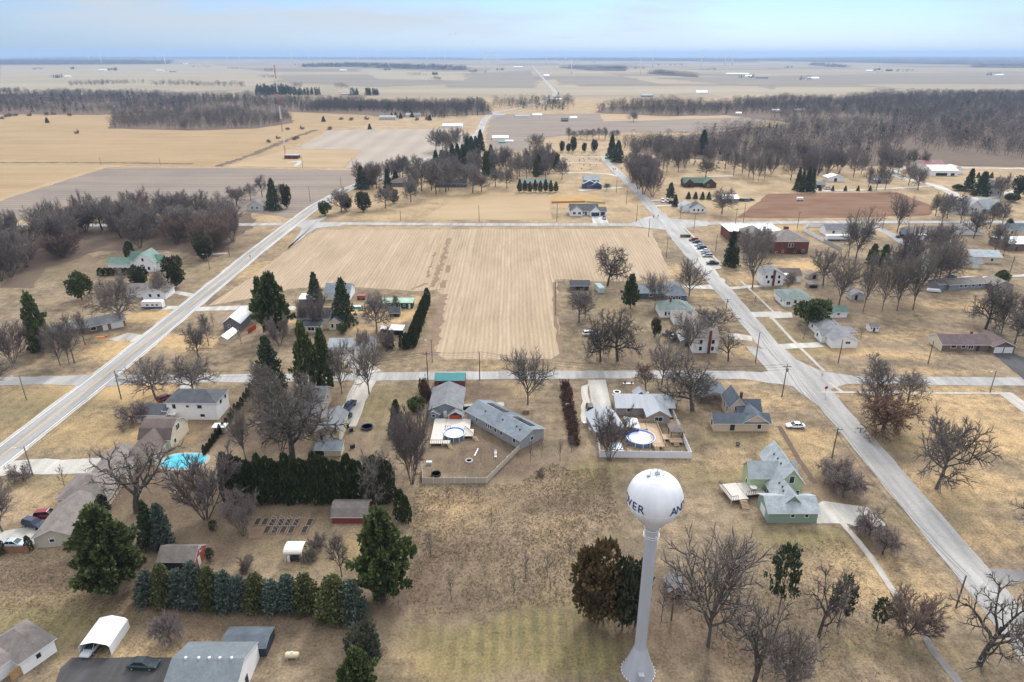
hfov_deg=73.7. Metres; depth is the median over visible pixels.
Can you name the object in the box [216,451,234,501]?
arborvitae
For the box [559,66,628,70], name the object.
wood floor
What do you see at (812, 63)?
forest
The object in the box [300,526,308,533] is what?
raised bed
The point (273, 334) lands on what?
bare tree
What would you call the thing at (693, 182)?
log house
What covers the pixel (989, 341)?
house
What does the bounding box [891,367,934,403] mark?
bare tree
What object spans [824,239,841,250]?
grey fence
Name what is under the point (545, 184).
pine tree
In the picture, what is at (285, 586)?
spruce tree
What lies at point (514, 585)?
sapling
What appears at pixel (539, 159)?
spruce tree
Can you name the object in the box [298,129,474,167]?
field
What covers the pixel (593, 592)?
juniper tree
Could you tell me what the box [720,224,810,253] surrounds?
school
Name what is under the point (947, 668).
path
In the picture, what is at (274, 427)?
bare oak
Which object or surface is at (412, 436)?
bare tree
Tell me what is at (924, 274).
bare tree
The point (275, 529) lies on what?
raised bed
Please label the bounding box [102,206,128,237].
bare tree
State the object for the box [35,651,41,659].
window
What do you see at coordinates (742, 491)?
deck
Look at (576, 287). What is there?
doorway
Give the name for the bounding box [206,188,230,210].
bare tree
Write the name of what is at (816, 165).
bare tree
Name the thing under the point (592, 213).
garage door
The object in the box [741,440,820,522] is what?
house
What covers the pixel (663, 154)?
bare tree
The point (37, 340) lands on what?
bare tree
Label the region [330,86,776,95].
field
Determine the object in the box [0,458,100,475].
driveway
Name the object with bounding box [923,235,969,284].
bare tree
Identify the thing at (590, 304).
bare tree
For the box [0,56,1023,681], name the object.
ground
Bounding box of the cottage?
[678,200,705,212]
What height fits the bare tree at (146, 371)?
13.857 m
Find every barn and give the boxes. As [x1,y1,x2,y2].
[164,626,274,681]
[223,306,251,330]
[912,160,962,175]
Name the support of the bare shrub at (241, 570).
on the ground at (554, 640)
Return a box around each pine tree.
[19,290,52,353]
[62,501,147,598]
[248,270,295,332]
[248,275,259,314]
[287,319,318,385]
[308,325,334,389]
[336,644,378,681]
[344,504,417,603]
[480,151,490,176]
[517,179,521,192]
[522,180,527,190]
[527,181,532,191]
[531,157,539,177]
[532,179,537,190]
[537,181,543,191]
[543,179,547,191]
[548,180,553,191]
[553,181,558,190]
[620,273,641,307]
[665,181,674,198]
[763,540,803,614]
[828,572,859,626]
[864,243,879,265]
[871,596,894,630]
[876,243,891,267]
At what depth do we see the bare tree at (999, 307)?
233.74 m
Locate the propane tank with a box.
[285,651,299,659]
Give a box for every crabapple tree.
[3,461,34,483]
[112,399,148,432]
[146,607,186,650]
[815,455,855,489]
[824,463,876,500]
[848,504,888,537]
[872,526,906,558]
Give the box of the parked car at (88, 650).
[79,643,99,657]
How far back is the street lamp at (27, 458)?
156.40 m
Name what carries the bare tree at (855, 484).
on the ground at (554, 640)
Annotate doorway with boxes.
[575,286,584,289]
[936,173,946,175]
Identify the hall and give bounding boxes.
[988,236,1023,250]
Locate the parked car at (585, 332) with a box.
[582,330,590,335]
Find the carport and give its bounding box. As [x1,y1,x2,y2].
[78,615,129,654]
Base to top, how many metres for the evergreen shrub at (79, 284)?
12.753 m
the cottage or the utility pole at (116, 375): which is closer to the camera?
the utility pole at (116, 375)
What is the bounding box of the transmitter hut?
[283,154,300,158]
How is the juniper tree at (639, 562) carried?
on the ground at (554, 640)
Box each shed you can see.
[156,544,205,569]
[211,423,228,432]
[217,327,236,344]
[298,293,318,304]
[313,440,344,455]
[330,499,371,523]
[388,307,401,316]
[389,324,404,335]
[434,372,465,386]
[569,280,590,289]
[664,570,685,598]
[717,194,738,202]
[805,269,818,278]
[805,280,819,288]
[816,181,826,187]
[823,173,844,181]
[828,305,848,317]
[846,288,864,299]
[866,323,879,331]
[867,176,887,183]
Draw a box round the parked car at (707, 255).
[702,253,712,256]
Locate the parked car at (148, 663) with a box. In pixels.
[126,656,160,670]
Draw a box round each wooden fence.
[0,545,28,553]
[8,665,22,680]
[80,292,96,306]
[202,413,230,453]
[247,324,255,333]
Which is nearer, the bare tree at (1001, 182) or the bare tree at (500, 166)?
the bare tree at (1001, 182)
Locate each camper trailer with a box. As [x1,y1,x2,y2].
[140,299,166,308]
[825,234,850,240]
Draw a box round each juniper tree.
[127,264,148,282]
[160,254,185,287]
[191,236,212,259]
[279,184,291,207]
[340,196,351,210]
[354,191,371,211]
[390,189,398,202]
[551,152,559,170]
[559,141,564,150]
[566,143,570,151]
[568,534,629,627]
[570,136,576,151]
[582,142,586,151]
[591,139,597,150]
[609,554,640,629]
[627,557,654,626]
[651,317,661,335]
[727,246,740,265]
[1011,175,1023,195]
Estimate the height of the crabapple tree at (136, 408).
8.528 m
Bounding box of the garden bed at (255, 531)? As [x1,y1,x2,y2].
[248,517,310,537]
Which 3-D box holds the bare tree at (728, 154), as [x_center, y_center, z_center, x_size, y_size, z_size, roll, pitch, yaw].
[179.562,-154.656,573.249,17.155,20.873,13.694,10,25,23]
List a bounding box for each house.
[0,619,56,680]
[30,443,139,547]
[49,312,125,337]
[106,247,167,271]
[126,282,174,298]
[131,417,188,464]
[134,388,229,422]
[247,197,274,210]
[276,386,330,426]
[296,307,344,331]
[383,298,413,308]
[391,178,407,186]
[428,381,465,420]
[436,179,466,186]
[465,400,545,449]
[520,178,549,186]
[568,204,606,215]
[582,175,601,188]
[612,386,675,424]
[637,281,687,300]
[655,297,696,324]
[680,176,716,187]
[689,328,720,353]
[709,385,771,430]
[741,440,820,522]
[756,264,802,285]
[773,288,812,306]
[808,317,858,347]
[819,224,873,236]
[899,225,946,237]
[928,276,987,289]
[928,330,1016,352]
[949,197,999,214]
[949,223,983,234]
[962,249,1002,263]
[985,179,1004,194]
[1001,223,1023,235]
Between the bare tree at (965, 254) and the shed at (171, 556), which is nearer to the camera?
the shed at (171, 556)
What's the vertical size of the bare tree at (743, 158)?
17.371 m
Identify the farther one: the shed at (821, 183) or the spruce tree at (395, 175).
the spruce tree at (395, 175)
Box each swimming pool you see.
[157,452,209,470]
[443,427,465,441]
[626,429,654,447]
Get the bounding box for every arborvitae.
[0,540,5,555]
[23,535,33,551]
[94,494,111,511]
[96,267,104,275]
[101,267,107,275]
[107,267,112,275]
[122,241,133,256]
[201,444,206,454]
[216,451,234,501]
[217,424,221,434]
[224,454,245,503]
[229,455,250,503]
[240,458,259,501]
[242,392,246,401]
[245,387,249,397]
[245,461,261,502]
[251,451,271,505]
[258,455,279,504]
[264,458,286,503]
[273,461,293,503]
[277,451,297,505]
[284,455,303,504]
[291,457,308,503]
[297,459,316,504]
[305,450,325,505]
[310,454,329,504]
[318,456,333,503]
[326,459,341,501]
[330,461,351,498]
[340,453,356,498]
[345,457,362,498]
[352,460,369,497]
[359,463,375,503]
[363,454,381,504]
[374,457,391,503]
[380,459,396,504]
[386,331,394,348]
[392,489,407,520]
[398,330,405,349]
[399,495,411,523]
[402,332,409,349]
[405,330,417,348]
[407,325,417,343]
[410,323,419,339]
[411,320,419,337]
[412,312,421,328]
[413,318,421,332]
[415,310,423,325]
[416,308,424,322]
[417,300,426,314]
[418,305,425,319]
[420,298,427,310]
[422,295,428,309]
[424,288,430,303]
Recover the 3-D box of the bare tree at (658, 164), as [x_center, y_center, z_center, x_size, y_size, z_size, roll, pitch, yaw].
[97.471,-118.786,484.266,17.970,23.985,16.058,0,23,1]
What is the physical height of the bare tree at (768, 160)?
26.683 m
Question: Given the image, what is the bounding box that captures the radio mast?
[274,65,285,153]
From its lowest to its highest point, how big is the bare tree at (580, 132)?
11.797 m
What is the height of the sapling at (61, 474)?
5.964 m
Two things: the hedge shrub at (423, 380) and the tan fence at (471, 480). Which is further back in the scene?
the hedge shrub at (423, 380)
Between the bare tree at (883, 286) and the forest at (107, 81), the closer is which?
the bare tree at (883, 286)
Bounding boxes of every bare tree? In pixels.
[0,208,18,229]
[0,209,16,233]
[0,223,21,271]
[0,232,17,281]
[0,237,31,276]
[0,319,33,362]
[0,356,21,383]
[0,476,19,531]
[4,228,29,246]
[12,217,41,244]
[12,236,40,267]
[17,200,51,224]
[29,208,49,235]
[31,211,78,250]
[32,224,80,257]
[33,206,79,228]
[35,323,53,350]
[36,322,69,364]
[38,196,65,213]
[40,225,79,249]
[43,318,74,364]
[50,207,88,229]
[52,208,82,253]
[53,312,80,362]
[57,206,90,229]
[66,188,92,227]
[66,197,97,231]
[67,311,90,344]
[72,196,116,229]
[79,266,143,319]
[79,438,190,513]
[88,199,115,231]
[94,195,136,229]
[102,192,131,225]
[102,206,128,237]
[106,197,140,228]
[112,207,153,247]
[115,354,174,400]
[117,186,150,204]
[117,202,157,233]
[125,199,161,238]
[127,192,147,208]
[133,208,161,236]
[147,268,172,292]
[148,191,187,215]
[151,188,179,217]
[156,205,194,232]
[157,207,190,243]
[157,437,247,520]
[161,205,194,237]
[163,352,220,390]
[174,189,193,209]
[176,189,208,212]
[178,322,210,357]
[183,206,213,226]
[184,213,233,251]
[191,207,237,247]
[194,198,226,210]
[194,205,229,243]
[195,197,236,213]
[196,206,229,240]
[196,314,213,345]
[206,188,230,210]
[207,201,243,221]
[217,205,239,241]
[218,486,259,536]
[221,406,251,457]
[223,186,249,205]
[235,554,254,569]
[244,357,274,399]
[244,368,289,437]
[245,183,256,199]
[253,173,267,196]
[262,313,289,345]
[275,183,284,196]
[290,377,326,417]
[293,296,307,318]
[303,285,329,322]
[324,532,349,576]
[325,334,353,393]
[326,187,352,211]
[341,330,387,393]
[350,160,363,179]
[356,290,394,331]
[356,327,370,347]
[357,446,397,503]
[363,162,384,188]
[364,164,381,186]
[372,182,399,207]
[374,326,396,350]
[381,157,399,180]
[386,153,407,177]
[387,410,422,466]
[388,397,432,484]
[391,294,400,306]
[394,156,411,176]
[400,177,421,201]
[401,162,414,178]
[405,153,422,166]
[406,157,430,190]
[408,162,423,192]
[418,158,436,189]
[423,160,444,193]
[425,128,441,146]
[433,166,444,188]
[434,128,450,148]
[436,146,452,160]
[439,157,458,191]
[443,129,457,146]
[444,168,455,190]
[445,157,458,179]
[449,126,461,142]
[452,160,465,178]
[455,162,483,192]
[456,163,473,181]
[461,129,469,149]
[463,153,471,182]
[465,148,482,165]
[469,152,481,169]
[475,174,491,191]
[489,148,502,173]
[489,168,500,186]
[494,152,503,169]
[496,165,517,188]
[497,146,516,166]
[499,345,556,404]
[503,157,515,173]
[510,155,523,176]
[512,152,524,176]
[520,153,532,177]
[521,144,537,166]
[523,152,534,172]
[525,133,544,148]
[531,142,544,157]
[539,153,553,177]
[541,147,554,174]
[545,141,552,153]
[554,157,568,175]
[565,127,572,135]
[566,284,597,321]
[577,129,584,135]
[580,294,596,316]
[589,128,596,136]
[592,404,636,460]
[596,128,603,135]
[601,127,608,135]
[623,152,646,182]
[626,111,638,121]
[627,155,651,188]
[629,138,642,156]
[631,150,654,162]
[632,361,656,391]
[634,156,659,193]
[638,157,661,190]
[639,154,662,175]
[639,270,675,307]
[640,166,665,196]
[647,331,694,384]
[651,135,666,156]
[654,133,665,157]
[654,134,672,161]
[657,518,779,649]
[658,146,667,168]
[662,145,673,171]
[671,147,685,172]
[672,140,682,164]
[673,310,711,356]
[674,257,712,295]
[681,138,692,167]
[687,135,696,162]
[691,140,700,163]
[692,304,739,334]
[695,154,719,176]
[702,141,716,160]
[709,187,739,213]
[714,327,744,360]
[717,145,733,169]
[720,135,739,162]
[729,147,741,175]
[734,223,777,287]
[734,590,796,681]
[737,151,747,172]
[738,229,753,245]
[741,146,752,157]
[741,155,755,176]
[746,153,763,179]
[747,143,760,155]
[752,223,775,247]
[754,153,768,180]
[755,623,831,681]
[756,149,777,171]
[760,146,774,177]
[763,138,773,151]
[768,153,780,173]
[770,139,780,159]
[775,143,791,166]
[778,137,792,161]
[781,157,803,179]
[783,152,800,170]
[783,271,796,288]
[793,135,810,155]
[796,151,813,173]
[800,143,812,154]
[801,561,860,647]
[802,149,819,174]
[809,247,847,284]
[810,141,820,155]
[810,147,828,177]
[821,147,842,173]
[826,248,870,304]
[833,146,850,172]
[840,221,860,255]
[844,205,887,257]
[847,152,865,176]
[848,144,863,166]
[850,351,906,422]
[856,243,888,312]
[858,153,870,172]
[859,148,872,167]
[864,165,875,186]
[872,163,888,189]
[874,251,905,310]
[877,138,889,154]
[877,145,894,171]
[879,141,894,159]
[881,167,894,188]
[882,579,954,641]
[883,151,901,171]
[885,251,928,310]
[887,146,905,171]
[887,191,920,231]
[887,237,928,290]
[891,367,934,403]
[894,150,909,171]
[896,160,917,184]
[899,223,929,262]
[902,245,937,309]
[904,148,921,168]
[908,166,929,189]
[910,402,1003,493]
[912,149,931,161]
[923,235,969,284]
[923,237,974,276]
[926,226,964,249]
[929,222,960,244]
[930,190,950,215]
[937,195,954,224]
[939,193,962,217]
[939,235,959,277]
[945,569,1023,680]
[952,192,973,222]
[962,208,992,238]
[987,172,1014,196]
[987,200,1003,228]
[987,222,1010,249]
[991,283,1021,333]
[998,200,1013,223]
[998,230,1017,255]
[1001,622,1023,667]
[1004,306,1023,343]
[1009,495,1023,550]
[1017,296,1023,314]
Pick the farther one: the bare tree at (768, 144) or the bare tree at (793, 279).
the bare tree at (768, 144)
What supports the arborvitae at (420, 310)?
on the ground at (554, 640)
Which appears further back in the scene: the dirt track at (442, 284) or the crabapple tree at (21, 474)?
the dirt track at (442, 284)
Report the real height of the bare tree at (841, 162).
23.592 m
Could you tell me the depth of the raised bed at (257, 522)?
142.02 m
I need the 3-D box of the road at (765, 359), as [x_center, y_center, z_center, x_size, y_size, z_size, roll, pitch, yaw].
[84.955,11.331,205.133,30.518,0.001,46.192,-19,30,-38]
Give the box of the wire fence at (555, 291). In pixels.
[555,279,568,315]
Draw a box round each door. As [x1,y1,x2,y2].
[102,324,108,330]
[110,321,123,328]
[326,435,335,439]
[329,294,335,299]
[591,212,598,215]
[638,672,644,681]
[760,502,765,516]
[993,347,1003,352]
[1003,347,1013,352]
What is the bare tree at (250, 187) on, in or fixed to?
on the ground at (554, 640)
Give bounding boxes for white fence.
[597,411,691,458]
[803,224,823,241]
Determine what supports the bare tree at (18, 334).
on the ground at (554, 640)
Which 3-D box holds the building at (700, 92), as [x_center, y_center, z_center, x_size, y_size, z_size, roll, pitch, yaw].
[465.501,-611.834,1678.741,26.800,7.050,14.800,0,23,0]
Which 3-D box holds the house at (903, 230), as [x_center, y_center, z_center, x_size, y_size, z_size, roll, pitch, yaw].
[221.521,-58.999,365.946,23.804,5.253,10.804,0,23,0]
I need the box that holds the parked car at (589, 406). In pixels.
[586,403,593,410]
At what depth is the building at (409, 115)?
1053.97 m
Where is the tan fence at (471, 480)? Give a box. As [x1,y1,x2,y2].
[422,444,519,482]
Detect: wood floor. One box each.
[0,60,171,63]
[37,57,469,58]
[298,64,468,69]
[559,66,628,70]
[651,72,697,76]
[810,63,846,66]
[972,65,1023,67]
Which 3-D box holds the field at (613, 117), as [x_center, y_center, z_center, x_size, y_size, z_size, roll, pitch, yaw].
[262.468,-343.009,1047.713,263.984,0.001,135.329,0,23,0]
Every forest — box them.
[0,58,173,64]
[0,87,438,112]
[23,56,481,58]
[68,79,243,86]
[105,105,292,128]
[254,83,320,95]
[301,62,466,69]
[305,94,493,117]
[492,92,575,110]
[506,57,758,60]
[559,64,626,69]
[594,88,1023,161]
[622,134,726,154]
[647,68,701,75]
[758,56,1023,63]
[809,62,845,66]
[976,63,1023,66]
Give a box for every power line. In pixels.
[20,372,111,447]
[119,352,423,376]
[427,351,478,357]
[480,351,778,372]
[727,300,758,336]
[785,365,841,428]
[835,428,970,581]
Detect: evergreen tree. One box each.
[342,618,382,666]
[371,562,389,603]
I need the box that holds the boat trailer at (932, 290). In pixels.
[926,288,942,292]
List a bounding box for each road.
[0,65,556,468]
[0,370,1023,385]
[18,221,1023,225]
[38,371,133,403]
[288,216,340,247]
[600,156,1023,661]
[632,213,707,245]
[746,346,852,405]
[805,185,930,191]
[867,223,931,263]
[889,167,1013,199]
[908,266,1023,279]
[961,167,1023,168]
[989,568,1023,585]
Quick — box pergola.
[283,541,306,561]
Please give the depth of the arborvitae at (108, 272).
299.49 m
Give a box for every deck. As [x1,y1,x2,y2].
[161,411,176,416]
[429,418,478,448]
[633,420,665,450]
[660,434,683,445]
[667,412,680,424]
[719,481,764,509]
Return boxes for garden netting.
[552,200,585,202]
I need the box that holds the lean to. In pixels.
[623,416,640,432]
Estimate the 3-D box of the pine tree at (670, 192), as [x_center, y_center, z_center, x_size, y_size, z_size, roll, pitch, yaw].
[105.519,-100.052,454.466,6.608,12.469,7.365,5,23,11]
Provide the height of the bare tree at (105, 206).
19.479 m
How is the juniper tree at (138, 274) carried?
on the ground at (554, 640)
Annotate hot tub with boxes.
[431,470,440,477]
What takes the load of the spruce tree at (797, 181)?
on the ground at (554, 640)
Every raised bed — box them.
[253,518,261,525]
[260,518,269,525]
[262,526,271,533]
[268,516,276,526]
[270,523,279,533]
[276,516,285,526]
[279,526,287,533]
[284,516,292,526]
[287,526,295,533]
[292,518,300,526]
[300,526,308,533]
[305,518,313,526]
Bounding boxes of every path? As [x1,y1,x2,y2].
[0,166,163,200]
[682,226,721,264]
[740,281,778,315]
[766,312,824,370]
[778,426,817,482]
[817,391,1009,393]
[826,506,909,617]
[829,382,841,390]
[914,623,961,681]
[998,392,1023,411]
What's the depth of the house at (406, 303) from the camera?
261.28 m
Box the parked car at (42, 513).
[33,508,52,518]
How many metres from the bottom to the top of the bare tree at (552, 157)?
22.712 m
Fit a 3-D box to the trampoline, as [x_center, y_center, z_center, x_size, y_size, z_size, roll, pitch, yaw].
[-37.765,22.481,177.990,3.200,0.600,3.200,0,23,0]
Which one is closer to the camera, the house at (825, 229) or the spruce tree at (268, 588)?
the spruce tree at (268, 588)
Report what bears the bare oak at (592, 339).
on the ground at (554, 640)
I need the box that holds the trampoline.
[361,423,372,429]
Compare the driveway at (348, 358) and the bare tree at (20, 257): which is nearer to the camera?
the driveway at (348, 358)
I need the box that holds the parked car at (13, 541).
[1,537,23,546]
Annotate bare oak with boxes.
[242,368,350,459]
[581,315,618,365]
[584,306,646,362]
[595,243,632,285]
[652,350,719,414]
[920,224,944,250]
[962,278,1022,335]
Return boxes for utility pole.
[114,371,121,398]
[422,352,430,379]
[670,590,674,619]
[781,364,791,396]
[831,427,841,457]
[955,575,966,607]
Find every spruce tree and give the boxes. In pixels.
[24,317,51,353]
[130,568,155,610]
[134,499,158,553]
[147,562,174,610]
[148,502,177,551]
[164,567,198,611]
[175,559,211,612]
[195,565,224,614]
[210,569,237,616]
[226,574,251,612]
[240,571,270,617]
[252,334,289,390]
[257,577,286,618]
[265,177,282,211]
[273,573,298,616]
[287,572,318,619]
[307,271,324,305]
[311,573,354,628]
[331,276,358,327]
[334,578,369,628]
[352,165,370,190]
[382,169,391,192]
[386,399,403,437]
[391,170,397,179]
[433,150,438,160]
[449,143,455,158]
[454,143,461,162]
[459,146,466,164]
[464,137,471,151]
[469,136,475,151]
[473,136,481,153]
[477,129,485,150]
[532,154,543,174]
[605,134,615,158]
[610,140,625,162]
[671,194,678,206]
[697,129,708,154]
[721,230,740,267]
[792,167,801,190]
[797,170,806,192]
[802,166,811,191]
[806,168,816,192]
[962,168,975,191]
[968,170,992,196]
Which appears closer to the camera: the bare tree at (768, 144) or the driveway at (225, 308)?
the driveway at (225, 308)
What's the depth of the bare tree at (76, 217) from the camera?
363.98 m
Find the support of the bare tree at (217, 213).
on the ground at (554, 640)
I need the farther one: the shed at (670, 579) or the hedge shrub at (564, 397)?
the hedge shrub at (564, 397)
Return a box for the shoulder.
[0,67,557,460]
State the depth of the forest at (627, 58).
12185.08 m
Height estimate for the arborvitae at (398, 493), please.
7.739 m
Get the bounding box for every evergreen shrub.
[62,269,93,299]
[318,200,331,215]
[336,322,347,333]
[405,395,425,412]
[793,298,833,323]
[951,184,963,190]
[994,270,1012,281]
[1004,193,1021,201]
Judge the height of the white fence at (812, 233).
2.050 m
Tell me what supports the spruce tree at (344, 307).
on the ground at (554, 640)
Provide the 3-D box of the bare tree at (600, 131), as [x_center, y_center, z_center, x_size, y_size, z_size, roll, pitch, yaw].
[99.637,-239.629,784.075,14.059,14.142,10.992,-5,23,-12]
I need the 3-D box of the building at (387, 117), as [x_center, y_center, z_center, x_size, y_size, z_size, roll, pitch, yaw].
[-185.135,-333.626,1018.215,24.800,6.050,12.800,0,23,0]
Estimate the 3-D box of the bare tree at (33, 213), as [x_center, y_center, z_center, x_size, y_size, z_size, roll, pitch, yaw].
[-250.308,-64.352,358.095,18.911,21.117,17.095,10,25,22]
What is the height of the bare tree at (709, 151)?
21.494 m
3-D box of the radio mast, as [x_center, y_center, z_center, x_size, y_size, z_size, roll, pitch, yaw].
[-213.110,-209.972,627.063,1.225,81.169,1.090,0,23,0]
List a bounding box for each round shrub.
[204,547,214,562]
[208,520,217,530]
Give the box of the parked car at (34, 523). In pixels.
[20,515,43,529]
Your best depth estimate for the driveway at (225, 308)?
261.72 m
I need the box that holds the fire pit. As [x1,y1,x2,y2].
[465,458,472,462]
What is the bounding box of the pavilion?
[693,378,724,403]
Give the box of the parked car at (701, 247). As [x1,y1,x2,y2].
[697,245,706,249]
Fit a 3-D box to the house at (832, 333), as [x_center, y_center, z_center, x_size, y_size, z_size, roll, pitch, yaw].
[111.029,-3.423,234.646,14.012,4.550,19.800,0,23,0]
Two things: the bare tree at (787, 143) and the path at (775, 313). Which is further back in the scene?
the bare tree at (787, 143)
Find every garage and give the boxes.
[315,405,348,441]
[324,283,355,299]
[327,338,355,352]
[353,335,376,354]
[584,404,623,439]
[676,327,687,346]
[961,257,983,268]
[984,275,1015,290]
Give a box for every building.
[379,115,396,119]
[405,113,420,116]
[442,123,462,127]
[492,135,508,139]
[493,114,504,116]
[641,94,652,96]
[695,91,706,93]
[756,76,767,78]
[805,77,818,79]
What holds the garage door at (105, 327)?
in the house at (101, 323)
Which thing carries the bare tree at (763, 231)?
on the ground at (554, 640)
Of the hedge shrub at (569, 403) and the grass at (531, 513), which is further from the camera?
the hedge shrub at (569, 403)
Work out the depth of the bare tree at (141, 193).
393.87 m
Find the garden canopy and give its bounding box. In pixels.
[668,424,683,436]
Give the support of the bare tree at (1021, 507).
on the ground at (554, 640)
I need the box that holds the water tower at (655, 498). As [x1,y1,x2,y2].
[621,468,683,681]
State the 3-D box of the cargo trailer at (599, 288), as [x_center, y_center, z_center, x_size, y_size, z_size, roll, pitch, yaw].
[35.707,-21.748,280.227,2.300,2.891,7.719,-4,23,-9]
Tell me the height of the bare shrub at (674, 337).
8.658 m
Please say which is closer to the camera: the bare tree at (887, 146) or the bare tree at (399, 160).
the bare tree at (399, 160)
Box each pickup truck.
[343,399,356,410]
[706,260,718,264]
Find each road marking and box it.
[0,161,424,467]
[1,135,473,445]
[1,187,350,455]
[2,134,477,455]
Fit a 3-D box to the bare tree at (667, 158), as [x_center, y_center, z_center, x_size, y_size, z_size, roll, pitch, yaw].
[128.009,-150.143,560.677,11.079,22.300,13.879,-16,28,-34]
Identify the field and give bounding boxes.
[0,64,283,86]
[0,80,257,93]
[0,112,378,165]
[0,165,104,198]
[0,168,356,219]
[3,220,29,228]
[210,228,670,359]
[228,149,360,167]
[271,75,439,86]
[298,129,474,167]
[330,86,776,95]
[356,68,468,79]
[419,193,551,219]
[443,70,539,87]
[485,114,769,139]
[485,140,530,150]
[531,79,603,93]
[550,194,604,206]
[557,78,637,84]
[600,114,737,121]
[658,74,1023,84]
[737,192,932,217]
[759,57,1023,63]
[774,87,882,91]
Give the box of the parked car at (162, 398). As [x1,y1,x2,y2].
[156,393,171,402]
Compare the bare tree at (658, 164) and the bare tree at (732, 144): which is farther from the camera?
the bare tree at (732, 144)
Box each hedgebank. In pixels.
[0,162,193,163]
[216,130,316,165]
[297,287,440,292]
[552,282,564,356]
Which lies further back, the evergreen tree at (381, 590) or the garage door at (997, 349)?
the garage door at (997, 349)
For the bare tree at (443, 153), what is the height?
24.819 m
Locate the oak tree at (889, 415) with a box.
[855,384,925,444]
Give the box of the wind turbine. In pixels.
[479,46,493,72]
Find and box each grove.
[349,88,358,94]
[365,87,371,94]
[372,88,378,94]
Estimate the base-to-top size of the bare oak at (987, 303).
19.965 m
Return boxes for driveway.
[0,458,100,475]
[0,518,45,544]
[56,657,171,681]
[108,333,142,341]
[151,306,178,309]
[174,291,193,296]
[180,383,194,388]
[194,305,297,310]
[287,160,301,165]
[339,351,380,372]
[342,380,375,426]
[464,402,503,406]
[550,172,617,176]
[579,187,622,190]
[580,384,590,421]
[588,379,611,408]
[591,216,607,222]
[683,285,711,287]
[695,285,778,288]
[707,175,731,176]
[727,333,751,340]
[751,311,781,316]
[769,312,791,318]
[779,342,823,348]
[817,501,884,526]
[993,353,1023,378]
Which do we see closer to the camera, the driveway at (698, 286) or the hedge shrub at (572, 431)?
the hedge shrub at (572, 431)
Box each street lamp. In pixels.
[10,376,26,399]
[13,446,32,472]
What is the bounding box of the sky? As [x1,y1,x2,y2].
[0,0,1023,55]
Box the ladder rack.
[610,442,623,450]
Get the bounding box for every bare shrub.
[238,559,251,574]
[297,548,318,564]
[306,534,327,549]
[314,531,327,542]
[535,467,544,478]
[663,323,678,342]
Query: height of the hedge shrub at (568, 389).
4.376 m
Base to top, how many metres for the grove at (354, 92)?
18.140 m
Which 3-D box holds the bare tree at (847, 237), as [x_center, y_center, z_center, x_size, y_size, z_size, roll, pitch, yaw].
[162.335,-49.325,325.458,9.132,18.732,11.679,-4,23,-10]
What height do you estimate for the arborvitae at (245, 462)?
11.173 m
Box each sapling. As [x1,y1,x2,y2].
[54,465,67,486]
[235,326,243,343]
[423,530,436,554]
[444,571,455,599]
[511,575,520,593]
[519,548,530,577]
[529,441,533,461]
[543,550,552,577]
[554,438,563,454]
[566,538,573,558]
[656,575,670,620]
[799,325,812,338]
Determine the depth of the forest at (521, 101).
1264.59 m
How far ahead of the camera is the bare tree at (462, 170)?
499.07 m
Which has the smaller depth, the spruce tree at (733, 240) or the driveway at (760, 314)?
the driveway at (760, 314)
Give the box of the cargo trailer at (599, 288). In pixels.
[594,283,604,292]
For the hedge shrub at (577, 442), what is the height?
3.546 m
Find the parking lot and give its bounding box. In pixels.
[690,238,720,270]
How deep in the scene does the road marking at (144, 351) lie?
220.16 m
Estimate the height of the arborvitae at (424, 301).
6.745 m
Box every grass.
[0,551,268,630]
[405,462,620,614]
[677,538,941,681]
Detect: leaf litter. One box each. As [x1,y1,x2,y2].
[0,213,255,287]
[595,96,1023,165]
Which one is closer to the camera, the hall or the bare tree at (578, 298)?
the bare tree at (578, 298)
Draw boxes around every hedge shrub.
[417,374,427,391]
[419,381,426,396]
[420,384,431,399]
[421,386,431,402]
[559,379,569,386]
[559,390,573,397]
[560,380,570,389]
[561,386,572,392]
[561,392,572,401]
[562,399,574,410]
[563,402,576,413]
[563,410,575,419]
[564,396,575,404]
[565,421,577,429]
[566,407,576,415]
[566,414,577,422]
[566,417,579,426]
[567,423,578,432]
[567,427,579,438]
[568,433,580,443]
[568,435,579,445]
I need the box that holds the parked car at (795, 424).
[785,421,805,428]
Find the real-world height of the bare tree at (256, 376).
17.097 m
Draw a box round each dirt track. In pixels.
[415,347,438,355]
[419,294,447,352]
[426,252,436,277]
[430,238,451,286]
[439,280,447,287]
[445,265,450,272]
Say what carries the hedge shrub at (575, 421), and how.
on the ground at (554, 640)
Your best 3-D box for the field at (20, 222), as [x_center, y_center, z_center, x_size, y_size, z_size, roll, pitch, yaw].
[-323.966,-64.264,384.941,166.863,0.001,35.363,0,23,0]
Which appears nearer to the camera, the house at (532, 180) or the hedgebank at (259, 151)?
the house at (532, 180)
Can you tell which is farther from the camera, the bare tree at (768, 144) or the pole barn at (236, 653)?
the bare tree at (768, 144)
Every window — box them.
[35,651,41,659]
[654,417,662,421]
[789,476,794,483]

